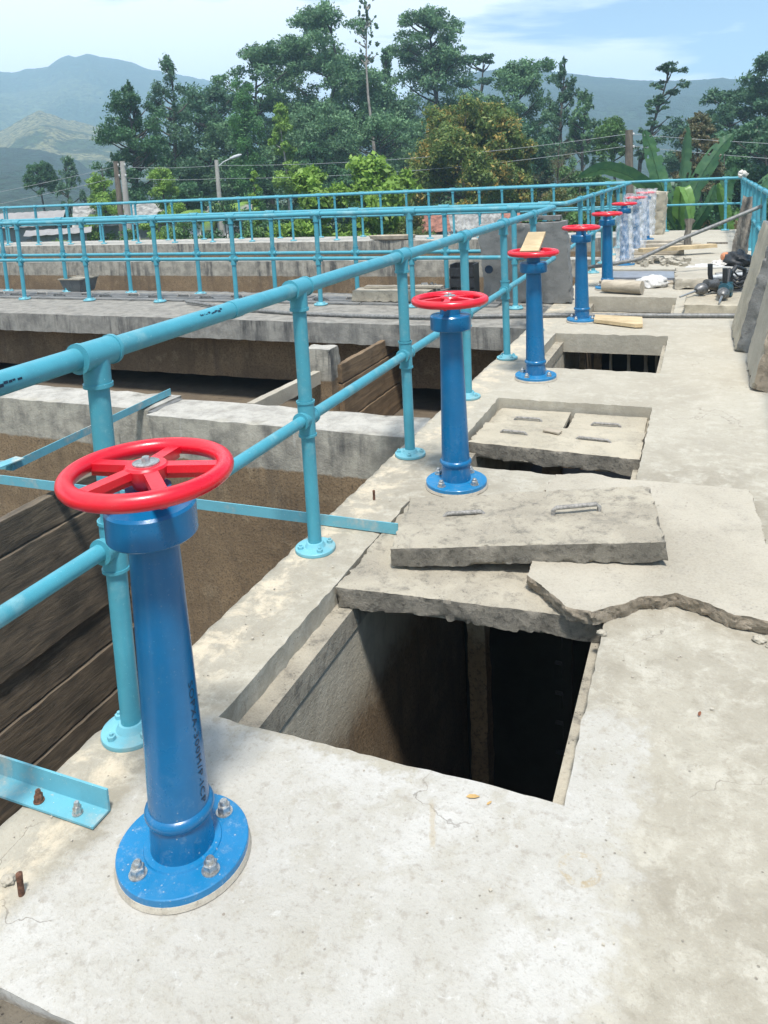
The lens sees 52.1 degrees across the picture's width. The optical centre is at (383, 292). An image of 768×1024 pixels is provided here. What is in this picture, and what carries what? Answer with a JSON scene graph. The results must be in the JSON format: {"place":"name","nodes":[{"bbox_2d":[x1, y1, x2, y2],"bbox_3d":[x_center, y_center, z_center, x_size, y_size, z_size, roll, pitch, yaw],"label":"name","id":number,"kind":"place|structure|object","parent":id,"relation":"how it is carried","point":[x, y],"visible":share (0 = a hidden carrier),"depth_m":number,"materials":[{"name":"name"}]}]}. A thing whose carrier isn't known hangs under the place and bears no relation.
{"place":"outdoors","nodes":[
{"label":"outdoors","id":0,"kind":"place"},
{"bbox_2d":[0,210,69,241],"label":"tin house","id":1,"kind":"structure","parent":0,"point":[40,214],"depth_m":39.12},
{"bbox_2d":[23,226,92,241],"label":"tin shed","id":2,"kind":"structure","parent":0,"point":[46,235],"depth_m":35.18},
{"bbox_2d":[0,110,225,195],"bbox_3d":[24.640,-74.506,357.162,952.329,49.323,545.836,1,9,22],"label":"farm hill","id":3,"kind":"structure","parent":0,"point":[45,132],"depth_m":357.13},
{"bbox_2d":[0,54,281,168],"bbox_3d":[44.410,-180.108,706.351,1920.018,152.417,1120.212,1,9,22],"label":"mountain","id":4,"kind":"structure","parent":0,"point":[69,87],"depth_m":754.47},
{"bbox_2d":[0,362,440,418],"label":"basin floor","id":5,"kind":"structure","parent":0,"point":[426,402],"depth_m":10.09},
{"bbox_2d":[0,385,180,625],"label":"cross wall","id":6,"kind":"structure","parent":5,"relation":"on","point":[33,418],"depth_m":5.98,"materials":[{"name":"concrete"}]},
{"bbox_2d":[6,388,170,470],"bbox_3d":[-1.863,0.858,5.150,0.050,0.050,1.542,0,9,19],"label":"steel angle","id":7,"kind":"object","parent":6,"relation":"on","point":[52,447],"visible":0.71,"depth_m":4.91,"materials":[{"name":"teal paint"}]},
{"bbox_2d":[0,330,502,388],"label":"basin wall","id":8,"kind":"structure","parent":5,"relation":"on","point":[242,358],"depth_m":9.66,"materials":[{"name":"concrete"}]},
{"bbox_2d":[309,344,340,410],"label":"concrete pillar","id":9,"kind":"structure","parent":5,"relation":"on","point":[325,360],"depth_m":7.25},
{"bbox_2d":[247,371,320,405],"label":"channel beam","id":10,"kind":"structure","parent":9,"relation":"attached to","point":[282,394],"depth_m":6.67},
{"bbox_2d":[337,340,402,415],"bbox_3d":[-0.122,0.971,8.032,0.086,0.843,1.445,1,9,22],"label":"timber baffle","id":11,"kind":"object","parent":5,"relation":"on","point":[381,395],"visible":0.69,"depth_m":8.00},
{"bbox_2d":[0,147,622,212],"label":"hill","id":12,"kind":"structure","parent":0,"point":[14,162],"depth_m":203.85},
{"bbox_2d":[0,229,767,1023],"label":"walkway","id":13,"kind":"structure","parent":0,"point":[314,701],"depth_m":1.94,"materials":[{"name":"concrete"}]},
{"bbox_2d":[0,1000,60,1023],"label":"ground","id":14,"kind":"structure","parent":13,"relation":"on","point":[10,1013],"depth_m":1.51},
{"bbox_2d":[0,754,109,828],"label":"steel angle","id":15,"kind":"object","parent":13,"relation":"on","point":[66,797],"visible":1,"depth_m":2.01,"materials":[{"name":"teal paint"}]},
{"bbox_2d":[54,437,251,914],"bbox_3d":[-0.492,0.834,1.770,0.373,0.973,0.373,1,9,22],"label":"valve pedestal","id":16,"kind":"object","parent":13,"relation":"on","point":[185,844],"visible":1,"depth_m":1.73,"materials":[{"name":"metal"}]},
{"bbox_2d":[0,475,397,533],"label":"steel angle","id":17,"kind":"object","parent":13,"relation":"on","point":[325,519],"visible":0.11,"depth_m":3.64,"materials":[{"name":"teal paint"}]},
{"bbox_2d":[394,504,408,526],"bbox_3d":[0.526,1.070,3.452,0.986,0.087,0.327,1,9,22],"label":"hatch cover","id":18,"kind":"object","parent":13,"relation":"on","point":[398,519],"depth_m":3.60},
{"bbox_2d":[390,486,667,566],"bbox_3d":[0.593,0.956,3.268,1.064,0.178,0.534,-1,9,10],"label":"loose slab","id":19,"kind":"object","parent":18,"relation":"on","point":[614,524],"depth_m":3.14,"materials":[{"name":"concrete"}]},
{"bbox_2d":[411,291,488,496],"bbox_3d":[0.339,0.481,3.851,0.373,0.973,0.373,1,9,22],"label":"valve pedestal","id":20,"kind":"object","parent":13,"relation":"on","point":[457,474],"visible":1,"depth_m":3.81,"materials":[{"name":"metal"}]},
{"bbox_2d":[335,533,603,642],"bbox_3d":[0.376,1.131,3.085,1.018,0.096,0.499,0,9,19],"label":"hatch cover","id":21,"kind":"object","parent":13,"relation":"on","point":[502,596],"visible":0.59,"depth_m":2.95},
{"bbox_2d":[467,622,494,785],"bbox_3d":[0.483,2.594,3.742,0.091,2.818,0.095,1,9,22],"label":"channel post","id":22,"kind":"object","parent":13,"relation":"on","point":[481,710],"visible":0.3,"depth_m":3.60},
{"bbox_2d":[490,408,570,427],"bbox_3d":[0.940,0.823,5.087,0.472,0.049,0.428,1,9,22],"label":"hatch cover","id":23,"kind":"object","parent":13,"relation":"on","point":[532,417],"visible":0.69,"depth_m":5.11,"materials":[{"name":"concrete"}]},
{"bbox_2d":[507,248,558,383],"bbox_3d":[1.104,0.155,5.769,0.373,0.973,0.373,1,9,22],"label":"valve pedestal","id":24,"kind":"object","parent":13,"relation":"on","point":[533,267],"visible":0.91,"depth_m":5.72,"materials":[{"name":"metal"}]},
{"bbox_2d":[469,422,644,476],"bbox_3d":[1.015,0.896,4.622,0.972,0.129,0.469,1,9,22],"label":"hatch cover","id":25,"kind":"object","parent":13,"relation":"on","point":[620,453],"visible":0.97,"depth_m":4.51,"materials":[{"name":"concrete"}]},
{"bbox_2d":[554,635,573,785],"bbox_3d":[0.858,2.582,3.700,0.080,2.818,0.050,1,9,22],"label":"toothed rack","id":26,"kind":"object","parent":13,"relation":"on","point":[564,700],"visible":0.28,"depth_m":3.56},
{"bbox_2d":[562,224,600,323],"bbox_3d":[1.964,-0.195,7.818,0.373,0.973,0.373,1,9,22],"label":"valve pedestal","id":27,"kind":"object","parent":13,"relation":"on","point":[581,238],"visible":0.97,"depth_m":7.77,"materials":[{"name":"metal"}]},
{"bbox_2d":[591,211,622,290],"bbox_3d":[2.768,-0.526,9.752,0.373,0.973,0.373,1,9,22],"label":"valve pedestal","id":28,"kind":"object","parent":13,"relation":"on","point":[607,222],"visible":0.73,"depth_m":9.70,"materials":[{"name":"metal"}]},
{"bbox_2d":[568,413,647,432],"bbox_3d":[1.392,0.828,4.902,0.456,0.049,0.427,1,9,22],"label":"hatch cover","id":29,"kind":"object","parent":13,"relation":"on","point":[609,423],"visible":0.74,"depth_m":4.93,"materials":[{"name":"concrete"}]},
{"bbox_2d":[594,314,642,327],"bbox_3d":[2.285,0.274,7.678,0.490,0.033,0.460,1,9,22],"label":"board","id":30,"kind":"object","parent":13,"relation":"on","point":[632,321],"visible":1,"depth_m":7.63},
{"bbox_2d":[601,280,644,293],"bbox_3d":[2.857,-0.073,9.420,0.481,0.158,0.160,4,11,39],"label":"log","id":31,"kind":"object","parent":13,"relation":"on","point":[626,286],"visible":1,"depth_m":9.35,"materials":[{"name":"grey wood"}]},
{"bbox_2d":[612,201,636,266],"bbox_3d":[3.648,-0.896,11.932,0.373,0.973,0.373,1,9,22],"label":"valve pedestal","id":32,"kind":"object","parent":13,"relation":"on","point":[624,209],"visible":0.8,"depth_m":11.88,"materials":[{"name":"metal"}]},
{"bbox_2d":[625,196,646,248],"bbox_3d":[4.406,-1.206,13.746,0.373,0.973,0.373,1,9,22],"label":"valve pedestal","id":33,"kind":"object","parent":13,"relation":"on","point":[636,244],"visible":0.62,"depth_m":13.70,"materials":[{"name":"metal"}]},
{"bbox_2d":[613,271,673,279],"bbox_3d":[3.685,-0.238,11.131,0.911,0.055,0.683,1,9,22],"label":"cover plate","id":34,"kind":"object","parent":13,"relation":"on","point":[635,275],"visible":0.57,"depth_m":11.11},
{"bbox_2d":[526,473,767,633],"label":"broken screed","id":35,"kind":"object","parent":13,"relation":"on","point":[714,567],"visible":0.75,"depth_m":2.91,"materials":[{"name":"concrete"}]},
{"bbox_2d":[647,190,667,234],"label":"concrete block","id":36,"kind":"structure","parent":13,"relation":"on","point":[658,202],"depth_m":16.67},
{"bbox_2d":[629,255,690,266],"bbox_3d":[4.212,-0.514,12.094,0.967,0.119,1.027,1,9,22],"label":"rubble","id":37,"kind":"object","parent":13,"relation":"on","point":[673,260],"visible":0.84,"depth_m":11.92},
{"bbox_2d":[674,267,742,289],"bbox_3d":[4.082,-0.192,9.920,0.822,0.153,1.162,1,9,22],"label":"loose slab","id":38,"kind":"object","parent":13,"relation":"on","point":[688,277],"depth_m":9.72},
{"bbox_2d":[684,292,741,312],"bbox_3d":[3.522,0.110,8.210,0.714,0.106,0.894,1,9,22],"label":"loose slab","id":39,"kind":"object","parent":13,"relation":"on","point":[707,302],"depth_m":7.98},
{"bbox_2d":[679,264,746,297],"bbox_3d":[3.560,-0.155,8.495,0.988,0.326,0.145,-7,9,-25],"label":"hammer drill","id":40,"kind":"object","parent":39,"relation":"on","point":[706,285],"visible":0.78,"depth_m":8.44,"materials":[{"name":"metal"}]},
{"bbox_2d":[716,268,733,303],"bbox_3d":[3.574,-0.108,8.231,0.139,0.311,0.943,2,10,30],"label":"hammer drill","id":41,"kind":"object","parent":39,"relation":"on","point":[725,289],"visible":1,"depth_m":8.15,"materials":[{"name":"metal"}]},
{"bbox_2d":[731,195,752,253],"bbox_3d":[5.699,-1.060,12.500,0.256,0.965,0.465,5,12,43],"label":"leaning timber","id":42,"kind":"object","parent":13,"relation":"on","point":[742,235],"visible":0.8,"depth_m":12.47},
{"bbox_2d":[731,220,767,352],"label":"leaning slab","id":43,"kind":"object","parent":13,"relation":"on","point":[743,326],"depth_m":6.28,"materials":[{"name":"concrete"}]},
{"bbox_2d":[747,282,767,392],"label":"leaning slab","id":44,"kind":"object","parent":13,"relation":"on","point":[757,361],"depth_m":5.36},
{"bbox_2d":[0,0,767,110],"label":"sky","id":45,"kind":"structure","parent":0,"point":[619,39],"materials":[{"name":"blue"}]},
{"bbox_2d":[267,177,677,224],"bbox_3d":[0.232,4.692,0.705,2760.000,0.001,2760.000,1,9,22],"label":"ground","id":46,"kind":"structure","parent":0,"point":[621,195],"depth_m":136.10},
{"bbox_2d":[21,160,59,210],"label":"mushroom tree","id":47,"kind":"object","parent":46,"relation":"on","point":[42,171],"visible":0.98,"depth_m":54.06,"materials":[{"name":"green plant"}]},
{"bbox_2d":[55,155,86,227],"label":"sparse tree","id":48,"kind":"object","parent":46,"relation":"on","point":[67,161],"visible":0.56,"depth_m":53.14,"materials":[{"name":"green plant"}]},
{"bbox_2d":[84,166,119,240],"bbox_3d":[-14.234,-3.392,39.617,2.499,5.853,2.567,-8,10,-29],"label":"feathery tree","id":49,"kind":"object","parent":46,"relation":"on","point":[98,189],"visible":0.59,"depth_m":39.26,"materials":[{"name":"green plant"}]},
{"bbox_2d":[72,203,170,240],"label":"grey house","id":50,"kind":"structure","parent":46,"relation":"on","point":[141,209],"depth_m":40.31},
{"bbox_2d":[110,79,158,188],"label":"dense tree","id":51,"kind":"object","parent":46,"relation":"on","point":[135,113],"visible":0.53,"depth_m":45.13,"materials":[{"name":"green plant"}]},
{"bbox_2d":[88,89,181,201],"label":"dense tree","id":52,"kind":"object","parent":46,"relation":"on","point":[108,135],"visible":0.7,"depth_m":44.39,"materials":[{"name":"green plant"}]},
{"bbox_2d":[138,165,186,239],"bbox_3d":[-10.789,-3.337,38.480,2.402,5.746,2.327,-4,9,-9],"label":"feathery tree","id":53,"kind":"object","parent":46,"relation":"on","point":[164,174],"visible":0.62,"depth_m":38.06,"materials":[{"name":"green plant"}]},
{"bbox_2d":[145,53,199,195],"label":"airy tree","id":54,"kind":"object","parent":46,"relation":"on","point":[180,148],"visible":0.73,"depth_m":48.86,"materials":[{"name":"green plant"}]},
{"bbox_2d":[152,181,208,224],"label":"dark tree","id":55,"kind":"object","parent":46,"relation":"on","point":[188,190],"visible":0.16,"depth_m":43.07,"materials":[{"name":"green plant"}]},
{"bbox_2d":[167,152,222,205],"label":"dark tree","id":56,"kind":"object","parent":46,"relation":"on","point":[203,188],"visible":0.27,"depth_m":54.56,"materials":[{"name":"green plant"}]},
{"bbox_2d":[167,81,243,189],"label":"broad tree","id":57,"kind":"object","parent":46,"relation":"on","point":[205,97],"visible":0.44,"depth_m":54.65,"materials":[{"name":"green plant"}]},
{"bbox_2d":[208,196,252,237],"bbox_3d":[-6.499,-2.040,33.740,3.059,4.165,2.272,1,9,22],"label":"bush","id":58,"kind":"object","parent":46,"relation":"on","point":[225,206],"visible":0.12,"depth_m":33.37,"materials":[{"name":"green plant"}]},
{"bbox_2d":[197,115,288,222],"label":"dark tree","id":59,"kind":"object","parent":46,"relation":"on","point":[218,127],"visible":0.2,"depth_m":52.42,"materials":[{"name":"green plant"}]},
{"bbox_2d":[224,77,268,223],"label":"tree","id":60,"kind":"object","parent":46,"relation":"on","point":[245,148],"visible":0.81,"depth_m":48.13,"materials":[{"name":"green plant"}]},
{"bbox_2d":[221,151,286,209],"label":"dark tree","id":61,"kind":"object","parent":46,"relation":"on","point":[266,187],"visible":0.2,"depth_m":51.04,"materials":[{"name":"green plant"}]},
{"bbox_2d":[209,39,311,205],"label":"eucalyptus tree","id":62,"kind":"object","parent":46,"relation":"on","point":[261,59],"visible":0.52,"depth_m":56.84,"materials":[{"name":"green plant"}]},
{"bbox_2d":[267,102,300,209],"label":"tree","id":63,"kind":"object","parent":46,"relation":"on","point":[280,130],"visible":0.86,"depth_m":42.67,"materials":[{"name":"green plant"}]},
{"bbox_2d":[272,141,341,219],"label":"dark tree","id":64,"kind":"object","parent":46,"relation":"on","point":[308,154],"visible":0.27,"depth_m":47.95,"materials":[{"name":"green plant"}]},
{"bbox_2d":[266,163,352,236],"bbox_3d":[-2.104,-1.793,26.948,3.014,5.266,3.566,1,9,22],"label":"bright shrub","id":65,"kind":"object","parent":46,"relation":"on","point":[309,179],"visible":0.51,"depth_m":26.44,"materials":[{"name":"green plant"}]},
{"bbox_2d":[275,96,364,226],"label":"dark tree","id":66,"kind":"object","parent":46,"relation":"on","point":[327,116],"visible":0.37,"depth_m":53.19,"materials":[{"name":"green plant"}]},
{"bbox_2d":[262,0,401,170],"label":"eucalyptus tree","id":67,"kind":"object","parent":46,"relation":"on","point":[332,64],"visible":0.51,"depth_m":58.34,"materials":[{"name":"green plant"}]},
{"bbox_2d":[355,0,379,150],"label":"bare tree","id":68,"kind":"object","parent":46,"relation":"on","point":[368,60],"visible":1,"depth_m":56.09,"materials":[{"name":"green plant"}]},
{"bbox_2d":[321,111,420,219],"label":"dark tree","id":69,"kind":"object","parent":46,"relation":"on","point":[375,127],"visible":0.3,"depth_m":51.59,"materials":[{"name":"green plant"}]},
{"bbox_2d":[331,107,422,206],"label":"dark tree","id":70,"kind":"object","parent":46,"relation":"on","point":[385,150],"visible":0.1,"depth_m":60.45,"materials":[{"name":"green plant"}]},
{"bbox_2d":[337,150,421,235],"bbox_3d":[0.001,-2.184,27.661,3.511,5.624,3.363,-5,9,-12],"label":"bright shrub","id":71,"kind":"object","parent":46,"relation":"on","point":[369,172],"visible":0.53,"depth_m":27.34,"materials":[{"name":"green plant"}]},
{"bbox_2d":[386,3,473,108],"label":"eucalyptus tree","id":72,"kind":"object","parent":46,"relation":"on","point":[431,21],"visible":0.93,"depth_m":60.81,"materials":[{"name":"green plant"}]},
{"bbox_2d":[383,47,499,158],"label":"eucalyptus tree","id":73,"kind":"object","parent":46,"relation":"on","point":[427,81],"visible":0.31,"depth_m":62.08,"materials":[{"name":"green plant"}]},
{"bbox_2d":[408,115,487,205],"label":"dark tree","id":74,"kind":"object","parent":46,"relation":"on","point":[420,134],"visible":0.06,"depth_m":49.91,"materials":[{"name":"green plant"}]},
{"bbox_2d":[404,93,537,221],"bbox_3d":[3.926,-4.916,36.076,6.735,8.171,6.425,1,9,22],"label":"tree","id":75,"kind":"object","parent":46,"relation":"on","point":[463,135],"visible":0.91,"depth_m":34.50,"materials":[{"name":"green plant"}]},
{"bbox_2d":[457,53,496,94],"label":"flat top tree","id":76,"kind":"object","parent":46,"relation":"on","point":[485,58],"visible":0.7,"depth_m":63.47,"materials":[{"name":"green plant"}]},
{"bbox_2d":[473,56,557,140],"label":"round crown tree","id":77,"kind":"object","parent":46,"relation":"on","point":[514,76],"visible":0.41,"depth_m":54.65,"materials":[{"name":"green plant"}]},
{"bbox_2d":[483,117,566,220],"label":"dark tree","id":78,"kind":"object","parent":46,"relation":"on","point":[541,150],"visible":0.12,"depth_m":45.78,"materials":[{"name":"green plant"}]},
{"bbox_2d":[540,56,592,165],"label":"airy tree","id":79,"kind":"object","parent":46,"relation":"on","point":[567,95],"visible":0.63,"depth_m":51.15,"materials":[{"name":"green plant"}]},
{"bbox_2d":[538,181,620,232],"bbox_3d":[8.065,-2.318,30.627,4.235,4.220,2.929,-3,9,1],"label":"olive bush","id":80,"kind":"object","parent":46,"relation":"on","point":[560,192],"visible":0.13,"depth_m":30.37,"materials":[{"name":"green plant"}]},
{"bbox_2d":[562,88,606,172],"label":"airy tree","id":81,"kind":"object","parent":46,"relation":"on","point":[585,122],"visible":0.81,"depth_m":49.23,"materials":[{"name":"green plant"}]},
{"bbox_2d":[554,164,622,219],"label":"dark tree","id":82,"kind":"object","parent":46,"relation":"on","point":[574,178],"visible":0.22,"depth_m":41.23,"materials":[{"name":"green plant"}]},
{"bbox_2d":[591,115,635,197],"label":"rounded tree","id":83,"kind":"object","parent":46,"relation":"on","point":[613,126],"visible":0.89,"depth_m":42.87,"materials":[{"name":"green plant"}]},
{"bbox_2d":[579,127,733,229],"bbox_3d":[6.925,-1.279,19.520,3.830,5.563,1.690,-2,9,5],"label":"banana plant","id":84,"kind":"object","parent":46,"relation":"on","point":[685,192],"visible":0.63,"depth_m":19.74,"materials":[{"name":"green plant"}]},
{"bbox_2d":[633,60,690,199],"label":"leaning tree","id":85,"kind":"object","parent":46,"relation":"on","point":[659,99],"visible":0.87,"depth_m":46.10,"materials":[{"name":"green plant"}]},
{"bbox_2d":[657,115,728,212],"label":"eucalyptus tree","id":86,"kind":"object","parent":46,"relation":"on","point":[672,162],"visible":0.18,"depth_m":56.41,"materials":[{"name":"green plant"}]},
{"bbox_2d":[670,111,725,208],"bbox_3d":[13.252,-4.256,33.225,2.235,6.767,2.160,1,9,22],"label":"olive tree","id":87,"kind":"object","parent":46,"relation":"on","point":[701,129],"visible":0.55,"depth_m":32.52,"materials":[{"name":"green plant"}]},
{"bbox_2d":[679,86,764,177],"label":"eucalyptus tree","id":88,"kind":"object","parent":46,"relation":"on","point":[726,113],"visible":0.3,"depth_m":51.63,"materials":[{"name":"green plant"}]},
{"bbox_2d":[701,153,756,217],"bbox_3d":[15.947,-3.960,36.499,3.409,4.956,3.387,1,9,22],"label":"dark tree","id":89,"kind":"object","parent":46,"relation":"on","point":[743,162],"visible":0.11,"depth_m":36.07,"materials":[{"name":"green plant"}]},
{"bbox_2d":[695,167,767,229],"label":"banana plant","id":90,"kind":"object","parent":46,"relation":"on","point":[720,194],"visible":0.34,"depth_m":19.10,"materials":[{"name":"green plant"}]},
{"bbox_2d":[702,115,767,209],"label":"dark tree","id":91,"kind":"object","parent":46,"relation":"on","point":[759,139],"visible":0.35,"depth_m":36.49,"materials":[{"name":"green plant"}]},
{"bbox_2d":[729,51,767,175],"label":"eucalyptus tree","id":92,"kind":"object","parent":46,"relation":"on","point":[753,99],"visible":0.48,"depth_m":48.76,"materials":[{"name":"green plant"}]},
{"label":"basin floor","id":93,"kind":"structure","parent":46,"relation":"on","visible":0},
{"bbox_2d":[0,472,138,825],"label":"timber baffle","id":94,"kind":"object","parent":93,"relation":"on","point":[59,704],"visible":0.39,"depth_m":4.12,"materials":[{"name":"wood"}]},
{"bbox_2d":[146,400,430,645],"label":"cross wall","id":95,"kind":"structure","parent":93,"relation":"on","point":[229,560],"depth_m":5.20,"materials":[{"name":"concrete"}]},
{"bbox_2d":[447,213,500,234],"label":"sheet shed","id":96,"kind":"structure","parent":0,"point":[466,221],"depth_m":23.98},
{"bbox_2d":[328,69,767,180],"bbox_3d":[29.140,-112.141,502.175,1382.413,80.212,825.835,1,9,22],"label":"mountain ridge","id":97,"kind":"structure","parent":0,"point":[625,99],"depth_m":455.84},
{"bbox_3d":[-10.963,0.747,14.963,28.380,1.255,0.150,1,9,22],"label":"basin wall","id":98,"kind":"object","parent":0,"visible":0},
{"bbox_2d":[0,289,553,350],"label":"cross walkway","id":99,"kind":"structure","parent":98,"relation":"on","point":[115,317],"depth_m":9.19,"materials":[{"name":"concrete"}]},
{"bbox_2d":[58,275,98,291],"bbox_3d":[-4.716,-0.134,12.168,0.424,0.215,0.424,1,9,22],"label":"crate","id":100,"kind":"object","parent":99,"relation":"on","point":[77,283],"visible":0.79,"depth_m":12.03,"materials":[{"name":"plastic"}]},
{"bbox_2d":[0,204,555,752],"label":"railing","id":101,"kind":"object","parent":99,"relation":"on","point":[92,360],"visible":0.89,"depth_m":3.19,"materials":[{"name":"metal"}]},
{"bbox_2d":[360,301,410,305],"bbox_3d":[0.199,0.079,9.665,0.841,0.066,0.563,1,9,22],"label":"channel cover","id":102,"kind":"object","parent":99,"relation":"on","point":[378,303],"visible":0.27,"depth_m":9.51,"materials":[{"name":"concrete"}]},
{"bbox_2d":[352,287,435,301],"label":"concrete beam","id":103,"kind":"structure","parent":102,"relation":"on","point":[375,294],"depth_m":9.57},
{"bbox_2d":[185,300,734,319],"bbox_3d":[0.439,0.216,8.682,6.862,0.057,0.600,1,9,24],"label":"conduit pipe","id":104,"kind":"object","parent":99,"relation":"on","point":[675,315],"visible":0.64,"depth_m":8.25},
{"bbox_2d":[449,262,479,291],"bbox_3d":[0.979,-0.147,9.557,0.300,0.420,0.260,1,9,22],"label":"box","id":105,"kind":"object","parent":99,"relation":"on","point":[455,277],"visible":0.49,"depth_m":9.47,"materials":[{"name":"plastic"}]},
{"bbox_2d":[476,220,574,302],"bbox_3d":[1.630,-0.338,9.063,1.074,0.984,0.288,1,9,25],"label":"standing slab","id":106,"kind":"object","parent":99,"relation":"on","point":[557,281],"depth_m":8.93,"materials":[{"name":"grey"}]},
{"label":"basin floor","id":107,"kind":"structure","parent":0,"visible":0},
{"bbox_2d":[0,257,600,293],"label":"cross wall","id":108,"kind":"structure","parent":107,"relation":"on","point":[252,276],"depth_m":15.90,"materials":[{"name":"concrete"}]},
{"bbox_2d":[0,231,630,258],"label":"cross wall","id":109,"kind":"structure","parent":107,"relation":"on","point":[345,243],"depth_m":20.45,"materials":[{"name":"concrete"}]},
{"bbox_2d":[0,182,631,295],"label":"railing","id":110,"kind":"object","parent":109,"relation":"on","point":[355,251],"visible":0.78,"depth_m":12.01,"materials":[{"name":"metal"}]},
{"bbox_2d":[3,176,767,255],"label":"railing","id":111,"kind":"object","parent":109,"relation":"on","point":[749,188],"visible":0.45,"depth_m":17.40,"materials":[{"name":"metal"}]},
{"bbox_2d":[588,204,762,268],"bbox_3d":[3.628,-0.696,9.920,2.317,0.725,0.190,-3,9,2],"label":"cable","id":112,"kind":"object","parent":111,"relation":"hanging from","point":[680,239],"visible":0.81,"depth_m":9.86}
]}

